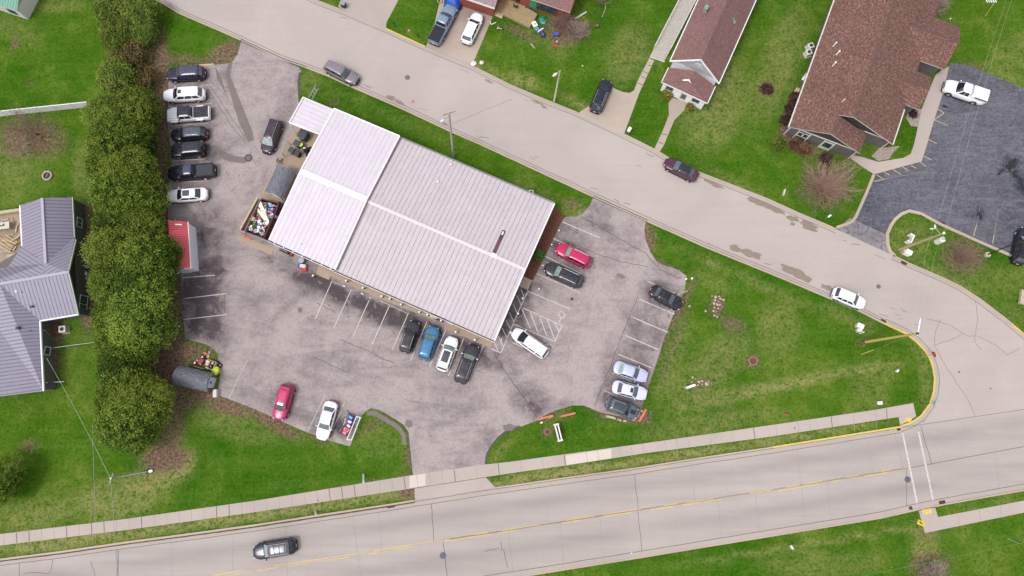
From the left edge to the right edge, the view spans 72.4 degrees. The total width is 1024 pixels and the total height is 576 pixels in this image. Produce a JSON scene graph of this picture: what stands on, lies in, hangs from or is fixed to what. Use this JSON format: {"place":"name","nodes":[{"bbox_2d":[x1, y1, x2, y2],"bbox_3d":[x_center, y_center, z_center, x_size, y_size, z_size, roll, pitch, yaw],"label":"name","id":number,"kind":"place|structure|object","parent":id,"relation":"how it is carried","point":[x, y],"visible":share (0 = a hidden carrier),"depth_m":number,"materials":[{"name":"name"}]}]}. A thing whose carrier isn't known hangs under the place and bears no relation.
{"place":"outdoors","nodes":[
{"label":"outdoors","id":0,"kind":"place"},
{"bbox_2d":[0,213,20,261],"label":"patio","id":1,"kind":"structure","parent":0,"point":[8,231],"depth_m":92.79,"materials":[{"name":"beige concrete"}]},
{"bbox_2d":[338,0,397,27],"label":"driveway","id":2,"kind":"structure","parent":0,"point":[377,12],"depth_m":98.57,"materials":[{"name":"concrete"}]},
{"bbox_2d":[426,0,491,64],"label":"driveway","id":3,"kind":"structure","parent":0,"point":[452,45],"depth_m":97.75,"materials":[{"name":"concrete"}]},
{"bbox_2d":[428,4,456,46],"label":"pickup truck","id":4,"kind":"object","parent":3,"relation":"on","point":[447,16],"visible":1,"depth_m":96.76,"materials":[{"name":"blue metal"}]},
{"bbox_2d":[461,12,483,45],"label":"parked car","id":5,"kind":"object","parent":3,"relation":"on","point":[472,29],"visible":1,"depth_m":96.65,"materials":[{"name":"white paint"}]},
{"bbox_2d":[0,403,1001,544],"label":"sidewalk","id":6,"kind":"structure","parent":0,"point":[905,413],"depth_m":87.18,"materials":[{"name":"concrete"}]},
{"bbox_2d":[0,0,1023,575],"bbox_3d":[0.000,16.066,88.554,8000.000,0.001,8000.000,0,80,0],"label":"ground","id":7,"kind":"structure","parent":0,"point":[806,348],"depth_m":90.26,"materials":[{"name":"green plant"}]},
{"bbox_2d":[0,450,30,505],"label":"evergreen tree","id":8,"kind":"object","parent":7,"relation":"on","point":[10,481],"visible":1,"depth_m":83.78,"materials":[{"name":"green plant"}]},
{"bbox_2d":[0,0,37,19],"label":"outbuilding","id":9,"kind":"structure","parent":7,"relation":"on","point":[23,8],"depth_m":96.92,"materials":[{"name":"white paint"}]},
{"bbox_2d":[1,104,54,152],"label":"bare tree","id":10,"kind":"object","parent":7,"relation":"on","point":[28,126],"visible":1,"depth_m":93.33,"materials":[{"name":"brown plant"}]},
{"bbox_2d":[0,101,86,116],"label":"board fence","id":11,"kind":"object","parent":7,"relation":"on","point":[58,107],"visible":0.91,"depth_m":94.96,"materials":[{"name":"white paint"}]},
{"bbox_2d":[0,197,88,396],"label":"house","id":12,"kind":"structure","parent":7,"relation":"on","point":[43,282],"depth_m":87.67,"materials":[{"name":"white paint"}]},
{"bbox_2d":[79,94,125,128],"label":"evergreen tree","id":13,"kind":"object","parent":7,"relation":"on","point":[98,105],"visible":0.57,"depth_m":89.71,"materials":[{"name":"green plant"}]},
{"bbox_2d":[86,265,118,303],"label":"evergreen tree","id":14,"kind":"object","parent":7,"relation":"on","point":[99,287],"visible":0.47,"depth_m":85.59,"materials":[{"name":"green plant"}]},
{"bbox_2d":[81,144,128,185],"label":"evergreen tree","id":15,"kind":"object","parent":7,"relation":"on","point":[91,165],"visible":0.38,"depth_m":88.46,"materials":[{"name":"green plant"}]},
{"bbox_2d":[87,293,125,333],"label":"evergreen tree","id":16,"kind":"object","parent":7,"relation":"on","point":[97,312],"visible":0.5,"depth_m":84.97,"materials":[{"name":"green plant"}]},
{"bbox_2d":[86,168,127,213],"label":"evergreen tree","id":17,"kind":"object","parent":7,"relation":"on","point":[99,193],"visible":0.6,"depth_m":87.16,"materials":[{"name":"green plant"}]},
{"bbox_2d":[92,327,122,360],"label":"evergreen tree","id":18,"kind":"object","parent":7,"relation":"on","point":[101,341],"visible":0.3,"depth_m":84.73,"materials":[{"name":"green plant"}]},
{"bbox_2d":[88,198,132,248],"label":"evergreen tree","id":19,"kind":"object","parent":7,"relation":"on","point":[104,216],"visible":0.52,"depth_m":86.70,"materials":[{"name":"green plant"}]},
{"bbox_2d":[79,223,142,278],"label":"evergreen tree","id":20,"kind":"object","parent":7,"relation":"on","point":[107,258],"visible":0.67,"depth_m":85.31,"materials":[{"name":"green plant"}]},
{"bbox_2d":[83,109,142,168],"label":"evergreen tree","id":21,"kind":"object","parent":7,"relation":"on","point":[105,131],"visible":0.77,"depth_m":88.15,"materials":[{"name":"green plant"}]},
{"bbox_2d":[90,0,136,29],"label":"bush","id":22,"kind":"object","parent":7,"relation":"on","point":[103,12],"visible":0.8,"depth_m":94.47,"materials":[{"name":"green plant"}]},
{"bbox_2d":[91,376,137,421],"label":"evergreen tree","id":23,"kind":"object","parent":7,"relation":"on","point":[101,397],"visible":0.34,"depth_m":82.52,"materials":[{"name":"green plant"}]},
{"bbox_2d":[95,16,134,53],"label":"bush","id":24,"kind":"object","parent":7,"relation":"on","point":[118,34],"visible":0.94,"depth_m":94.40,"materials":[{"name":"green plant"}]},
{"bbox_2d":[92,54,143,96],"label":"bush","id":25,"kind":"object","parent":7,"relation":"on","point":[118,77],"visible":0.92,"depth_m":93.05,"materials":[{"name":"green plant"}]},
{"bbox_2d":[94,346,156,399],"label":"evergreen tree","id":26,"kind":"object","parent":7,"relation":"on","point":[111,369],"visible":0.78,"depth_m":83.20,"materials":[{"name":"green plant"}]},
{"bbox_2d":[92,396,161,457],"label":"evergreen tree","id":27,"kind":"object","parent":7,"relation":"on","point":[120,433],"visible":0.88,"depth_m":81.59,"materials":[{"name":"green plant"}]},
{"bbox_2d":[95,143,162,197],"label":"evergreen tree","id":28,"kind":"object","parent":7,"relation":"on","point":[131,171],"visible":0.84,"depth_m":87.94,"materials":[{"name":"green plant"}]},
{"bbox_2d":[102,331,163,368],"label":"evergreen tree","id":29,"kind":"object","parent":7,"relation":"on","point":[143,354],"visible":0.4,"depth_m":84.50,"materials":[{"name":"green plant"}]},
{"bbox_2d":[117,37,152,66],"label":"bush","id":30,"kind":"object","parent":7,"relation":"on","point":[136,54],"visible":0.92,"depth_m":95.03,"materials":[{"name":"brown plant"}]},
{"bbox_2d":[108,85,164,126],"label":"evergreen tree","id":31,"kind":"object","parent":7,"relation":"on","point":[138,103],"visible":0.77,"depth_m":89.95,"materials":[{"name":"green plant"}]},
{"bbox_2d":[118,116,160,166],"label":"evergreen tree","id":32,"kind":"object","parent":7,"relation":"on","point":[146,140],"visible":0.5,"depth_m":89.87,"materials":[{"name":"green plant"}]},
{"bbox_2d":[117,0,162,34],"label":"bush","id":33,"kind":"object","parent":7,"relation":"on","point":[140,11],"visible":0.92,"depth_m":94.68,"materials":[{"name":"green plant"}]},
{"bbox_2d":[108,177,172,217],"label":"evergreen tree","id":34,"kind":"object","parent":7,"relation":"on","point":[133,197],"visible":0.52,"depth_m":88.07,"materials":[{"name":"green plant"}]},
{"bbox_2d":[103,290,180,353],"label":"evergreen tree","id":35,"kind":"object","parent":7,"relation":"on","point":[146,324],"visible":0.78,"depth_m":83.98,"materials":[{"name":"green plant"}]},
{"bbox_2d":[116,205,168,240],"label":"evergreen tree","id":36,"kind":"object","parent":7,"relation":"on","point":[149,223],"visible":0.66,"depth_m":86.75,"materials":[{"name":"green plant"}]},
{"bbox_2d":[108,264,178,318],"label":"evergreen tree","id":37,"kind":"object","parent":7,"relation":"on","point":[130,285],"visible":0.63,"depth_m":84.60,"materials":[{"name":"green plant"}]},
{"bbox_2d":[128,64,158,89],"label":"bush","id":38,"kind":"object","parent":7,"relation":"on","point":[146,79],"visible":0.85,"depth_m":94.76,"materials":[{"name":"brown plant"}]},
{"bbox_2d":[110,374,177,430],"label":"evergreen tree","id":39,"kind":"object","parent":7,"relation":"on","point":[153,402],"visible":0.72,"depth_m":82.74,"materials":[{"name":"green plant"}]},
{"bbox_2d":[129,18,160,49],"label":"bush","id":40,"kind":"object","parent":7,"relation":"on","point":[144,35],"visible":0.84,"depth_m":95.11,"materials":[{"name":"green plant"}]},
{"bbox_2d":[114,231,185,288],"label":"evergreen tree","id":41,"kind":"object","parent":7,"relation":"on","point":[151,254],"visible":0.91,"depth_m":85.49,"materials":[{"name":"green plant"}]},
{"bbox_2d":[172,365,216,391],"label":"storage tank","id":42,"kind":"structure","parent":7,"relation":"on","point":[192,378],"depth_m":87.10,"materials":[{"name":"grey metal"}]},
{"bbox_2d":[168,42,685,474],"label":"parking lot","id":43,"kind":"structure","parent":7,"relation":"on","point":[264,325],"depth_m":90.60,"materials":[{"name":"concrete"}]},
{"bbox_2d":[161,220,198,273],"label":"shed","id":44,"kind":"structure","parent":43,"relation":"on","point":[185,233],"depth_m":89.82,"materials":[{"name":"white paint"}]},
{"bbox_2d":[163,86,206,103],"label":"parked suv","id":45,"kind":"object","parent":43,"relation":"on","point":[192,94],"visible":1,"depth_m":95.00,"materials":[{"name":"white paint"}]},
{"bbox_2d":[167,65,206,83],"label":"parked suv","id":46,"kind":"object","parent":43,"relation":"on","point":[188,73],"visible":1,"depth_m":95.55,"materials":[{"name":"blue paint"}]},
{"bbox_2d":[167,187,208,203],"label":"parked car","id":47,"kind":"object","parent":43,"relation":"on","point":[186,195],"visible":0.93,"depth_m":92.63,"materials":[{"name":"white paint"}]},
{"bbox_2d":[171,141,206,159],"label":"offroad car","id":48,"kind":"object","parent":43,"relation":"on","point":[187,150],"visible":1,"depth_m":93.45,"materials":[{"name":"black paint"}]},
{"bbox_2d":[167,105,211,123],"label":"pickup truck","id":49,"kind":"object","parent":43,"relation":"on","point":[185,114],"visible":1,"depth_m":94.53,"materials":[{"name":"white paint"}]},
{"bbox_2d":[171,126,208,143],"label":"parked suv","id":50,"kind":"object","parent":43,"relation":"on","point":[190,134],"visible":0.94,"depth_m":93.92,"materials":[{"name":"black paint"}]},
{"bbox_2d":[168,162,216,181],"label":"pickup truck","id":51,"kind":"object","parent":43,"relation":"on","point":[193,172],"visible":1,"depth_m":93.09,"materials":[{"name":"black paint"}]},
{"bbox_2d":[238,235,273,254],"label":"concrete pad","id":52,"kind":"object","parent":43,"relation":"on","point":[260,246],"visible":1,"depth_m":92.43,"materials":[{"name":"beige concrete"}]},
{"bbox_2d":[260,118,283,154],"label":"parked minivan","id":53,"kind":"object","parent":43,"relation":"on","point":[274,129],"visible":1,"depth_m":93.77,"materials":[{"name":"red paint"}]},
{"bbox_2d":[245,126,318,236],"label":"service slab","id":54,"kind":"structure","parent":43,"relation":"on","point":[293,163],"depth_m":94.60,"materials":[{"name":"beige concrete"}]},
{"bbox_2d":[245,198,281,239],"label":"dumpster","id":55,"kind":"object","parent":54,"relation":"on","point":[271,225],"visible":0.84,"depth_m":92.02,"materials":[{"name":"red metal"}]},
{"bbox_2d":[249,202,276,235],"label":"rubbish","id":56,"kind":"object","parent":55,"relation":"in","point":[262,224],"visible":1,"depth_m":91.91,"materials":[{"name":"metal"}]},
{"bbox_2d":[265,165,296,200],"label":"shed","id":57,"kind":"structure","parent":54,"relation":"on","point":[281,182],"depth_m":91.40,"materials":[{"name":"grey metal"}]},
{"bbox_2d":[272,383,295,420],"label":"parked suv","id":58,"kind":"object","parent":43,"relation":"on","point":[284,400],"visible":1,"depth_m":87.48,"materials":[{"name":"paint"}]},
{"bbox_2d":[315,400,338,440],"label":"parked car","id":59,"kind":"object","parent":43,"relation":"on","point":[330,409],"visible":1,"depth_m":87.24,"materials":[{"name":"white paint"}]},
{"bbox_2d":[311,259,493,347],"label":"store walk","id":60,"kind":"structure","parent":43,"relation":"on","point":[469,335],"depth_m":90.91,"materials":[{"name":"beige concrete"}]},
{"bbox_2d":[399,320,421,353],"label":"parked suv","id":61,"kind":"object","parent":43,"relation":"on","point":[410,337],"visible":1,"depth_m":88.92,"materials":[{"name":"grey paint"}]},
{"bbox_2d":[268,97,554,341],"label":"store building","id":62,"kind":"structure","parent":43,"relation":"on","point":[397,216],"depth_m":88.83,"materials":[{"name":"beige metal"}]},
{"bbox_2d":[418,325,440,361],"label":"parked suv","id":63,"kind":"object","parent":43,"relation":"on","point":[429,343],"visible":1,"depth_m":88.76,"materials":[{"name":"blue paint"}]},
{"bbox_2d":[436,336,458,372],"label":"parked suv","id":64,"kind":"object","parent":43,"relation":"on","point":[450,345],"visible":1,"depth_m":88.53,"materials":[{"name":"white paint"}]},
{"bbox_2d":[454,343,479,384],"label":"parked suv","id":65,"kind":"object","parent":43,"relation":"on","point":[467,362],"visible":1,"depth_m":88.26,"materials":[{"name":"grey paint"}]},
{"bbox_2d":[511,328,549,358],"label":"parked minivan","id":66,"kind":"object","parent":43,"relation":"on","point":[530,343],"visible":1,"depth_m":88.66,"materials":[{"name":"white paint"}]},
{"bbox_2d":[543,262,584,288],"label":"parked suv","id":67,"kind":"object","parent":43,"relation":"on","point":[564,275],"visible":1,"depth_m":90.41,"materials":[{"name":"grey paint"}]},
{"bbox_2d":[555,243,592,268],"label":"parked suv","id":68,"kind":"object","parent":43,"relation":"on","point":[574,256],"visible":1,"depth_m":90.85,"materials":[{"name":"red paint"}]},
{"bbox_2d":[604,397,638,419],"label":"parked car","id":69,"kind":"object","parent":43,"relation":"on","point":[622,408],"visible":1,"depth_m":87.52,"materials":[{"name":"blue paint"}]},
{"bbox_2d":[611,380,647,400],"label":"parked car","id":70,"kind":"object","parent":43,"relation":"on","point":[628,390],"visible":1,"depth_m":88.03,"materials":[{"name":"white paint"}]},
{"bbox_2d":[612,361,648,382],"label":"parked car","id":71,"kind":"object","parent":43,"relation":"on","point":[630,371],"visible":1,"depth_m":88.45,"materials":[{"name":"silver metal"}]},
{"bbox_2d":[648,284,682,310],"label":"parked car","id":72,"kind":"object","parent":43,"relation":"on","point":[667,298],"visible":1,"depth_m":90.13,"materials":[{"name":"black paint"}]},
{"bbox_2d":[415,478,493,499],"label":"driveway apron","id":73,"kind":"object","parent":7,"relation":"on","point":[453,488],"visible":1,"depth_m":86.92,"materials":[{"name":"concrete"}]},
{"bbox_2d":[494,0,536,28],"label":"deck","id":74,"kind":"structure","parent":7,"relation":"on","point":[522,15],"depth_m":97.98,"materials":[{"name":"brown wood"}]},
{"bbox_2d":[460,0,574,19],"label":"house","id":75,"kind":"structure","parent":7,"relation":"on","point":[553,8],"depth_m":96.77,"materials":[{"name":"red brick"}]},
{"bbox_2d":[523,206,563,279],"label":"mulch bed","id":76,"kind":"object","parent":7,"relation":"on","point":[551,227],"visible":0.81,"depth_m":92.62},
{"bbox_2d":[650,0,695,61],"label":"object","id":77,"kind":"structure","parent":7,"relation":"on","point":[672,28],"depth_m":97.64,"materials":[{"name":"grey concrete"}]},
{"bbox_2d":[660,0,756,108],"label":"house","id":78,"kind":"structure","parent":7,"relation":"on","point":[702,54],"depth_m":92.90,"materials":[{"name":"brown"}]},
{"bbox_2d":[794,156,865,221],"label":"bare tree","id":79,"kind":"object","parent":7,"relation":"on","point":[824,186],"visible":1,"depth_m":92.07,"materials":[{"name":"brown plant"}]},
{"bbox_2d":[783,0,959,158],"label":"church building","id":80,"kind":"structure","parent":7,"relation":"on","point":[873,66],"depth_m":92.66,"materials":[{"name":"brown"}]},
{"bbox_2d":[872,146,898,160],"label":"gravel bed","id":81,"kind":"object","parent":7,"relation":"on","point":[884,153],"visible":1,"depth_m":94.77,"materials":[{"name":"beige gravel"}]},
{"bbox_2d":[886,209,920,256],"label":"kerb","id":82,"kind":"structure","parent":7,"relation":"on","point":[890,251],"depth_m":92.85,"materials":[{"name":"concrete"}]},
{"bbox_2d":[884,323,935,427],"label":"kerb","id":83,"kind":"structure","parent":7,"relation":"on","point":[934,379],"depth_m":89.35,"materials":[{"name":"yellow paint"}]},
{"bbox_2d":[916,558,950,575],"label":"bare shrub","id":84,"kind":"object","parent":7,"relation":"on","point":[930,571],"visible":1,"depth_m":84.13,"materials":[{"name":"brown plant"}]},
{"bbox_2d":[856,63,1023,252],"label":"church parking lot","id":85,"kind":"structure","parent":7,"relation":"on","point":[987,204],"depth_m":94.23,"materials":[{"name":"grey asphalt"}]},
{"bbox_2d":[941,80,989,105],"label":"pickup truck","id":86,"kind":"object","parent":85,"relation":"on","point":[967,92],"visible":0.98,"depth_m":94.97,"materials":[{"name":"white paint"}]},
{"bbox_2d":[1008,227,1023,265],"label":"parked suv","id":87,"kind":"object","parent":85,"relation":"on","point":[1016,256],"visible":0.99,"depth_m":91.35,"materials":[{"name":"black paint"}]},
{"bbox_2d":[921,212,1009,255],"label":"kerb","id":88,"kind":"structure","parent":7,"relation":"on","point":[962,234],"depth_m":92.63,"materials":[{"name":"concrete"}]},
{"bbox_2d":[944,235,987,278],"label":"bare shrub","id":89,"kind":"object","parent":7,"relation":"on","point":[963,257],"visible":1,"depth_m":91.20,"materials":[{"name":"brown plant"}]},
{"bbox_2d":[0,409,1023,575],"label":"road","id":90,"kind":"structure","parent":0,"point":[533,528],"depth_m":86.38,"materials":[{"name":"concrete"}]},
{"bbox_2d":[0,524,255,560],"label":"kerb","id":91,"kind":"structure","parent":90,"relation":"on","point":[133,541],"depth_m":85.70,"materials":[{"name":"concrete"}]},
{"bbox_2d":[253,537,297,560],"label":"driving suv","id":92,"kind":"object","parent":90,"relation":"on","point":[266,550],"visible":1,"depth_m":84.44,"materials":[{"name":"grey paint"}]},
{"bbox_2d":[256,500,414,525],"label":"kerb","id":93,"kind":"structure","parent":90,"relation":"on","point":[335,512],"depth_m":86.32,"materials":[{"name":"concrete"}]},
{"bbox_2d":[493,447,772,488],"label":"kerb","id":94,"kind":"structure","parent":90,"relation":"on","point":[631,468],"depth_m":87.27,"materials":[{"name":"concrete"}]},
{"bbox_2d":[523,509,918,575],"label":"kerb","id":95,"kind":"structure","parent":90,"relation":"on","point":[721,543],"depth_m":85.72,"materials":[{"name":"concrete"}]},
{"bbox_2d":[772,426,899,447],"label":"kerb","id":96,"kind":"structure","parent":90,"relation":"on","point":[836,437],"depth_m":87.94,"materials":[{"name":"yellow paint"}]},
{"bbox_2d":[160,0,1023,431],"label":"side street","id":97,"kind":"structure","parent":0,"point":[974,342],"depth_m":93.88,"materials":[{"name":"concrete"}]},
{"bbox_2d":[323,59,359,85],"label":"parked suv","id":98,"kind":"object","parent":97,"relation":"on","point":[347,76],"visible":1,"depth_m":95.52,"materials":[{"name":"grey paint"}]},
{"bbox_2d":[306,67,593,196],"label":"kerb","id":99,"kind":"structure","parent":97,"relation":"on","point":[462,136],"depth_m":95.21,"materials":[{"name":"concrete"}]},
{"bbox_2d":[663,158,699,182],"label":"parked car","id":100,"kind":"object","parent":97,"relation":"on","point":[685,172],"visible":1,"depth_m":93.21,"materials":[{"name":"paint"}]},
{"bbox_2d":[624,134,836,229],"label":"kerb","id":101,"kind":"structure","parent":97,"relation":"on","point":[739,187],"depth_m":93.72,"materials":[{"name":"concrete"}]},
{"bbox_2d":[647,220,884,323],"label":"kerb","id":102,"kind":"structure","parent":97,"relation":"on","point":[768,272],"depth_m":91.83,"materials":[{"name":"concrete"}]},
{"bbox_2d":[830,287,865,309],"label":"parked car","id":103,"kind":"object","parent":97,"relation":"on","point":[852,300],"visible":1,"depth_m":90.02,"materials":[{"name":"white paint"}]},
{"bbox_2d":[579,57,666,143],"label":"driveway","id":104,"kind":"structure","parent":0,"point":[615,113],"depth_m":95.92,"materials":[{"name":"concrete"}]},
{"bbox_2d":[589,79,611,114],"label":"parked suv","id":105,"kind":"object","parent":104,"relation":"on","point":[600,96],"visible":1,"depth_m":94.75,"materials":[{"name":"blue paint"}]},
{"bbox_2d":[654,98,685,151],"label":"path","id":106,"kind":"structure","parent":0,"point":[676,108],"depth_m":95.71,"materials":[{"name":"concrete"}]},
{"bbox_2d":[838,218,888,252],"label":"driveway","id":107,"kind":"structure","parent":0,"point":[866,234],"depth_m":92.74,"materials":[{"name":"concrete"}]},
{"bbox_2d":[851,67,948,173],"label":"path","id":108,"kind":"structure","parent":0,"point":[929,109],"depth_m":95.16,"materials":[{"name":"concrete"}]},
{"bbox_2d":[919,501,1023,532],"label":"sidewalk","id":109,"kind":"structure","parent":0,"point":[935,522],"depth_m":86.33,"materials":[{"name":"concrete"}]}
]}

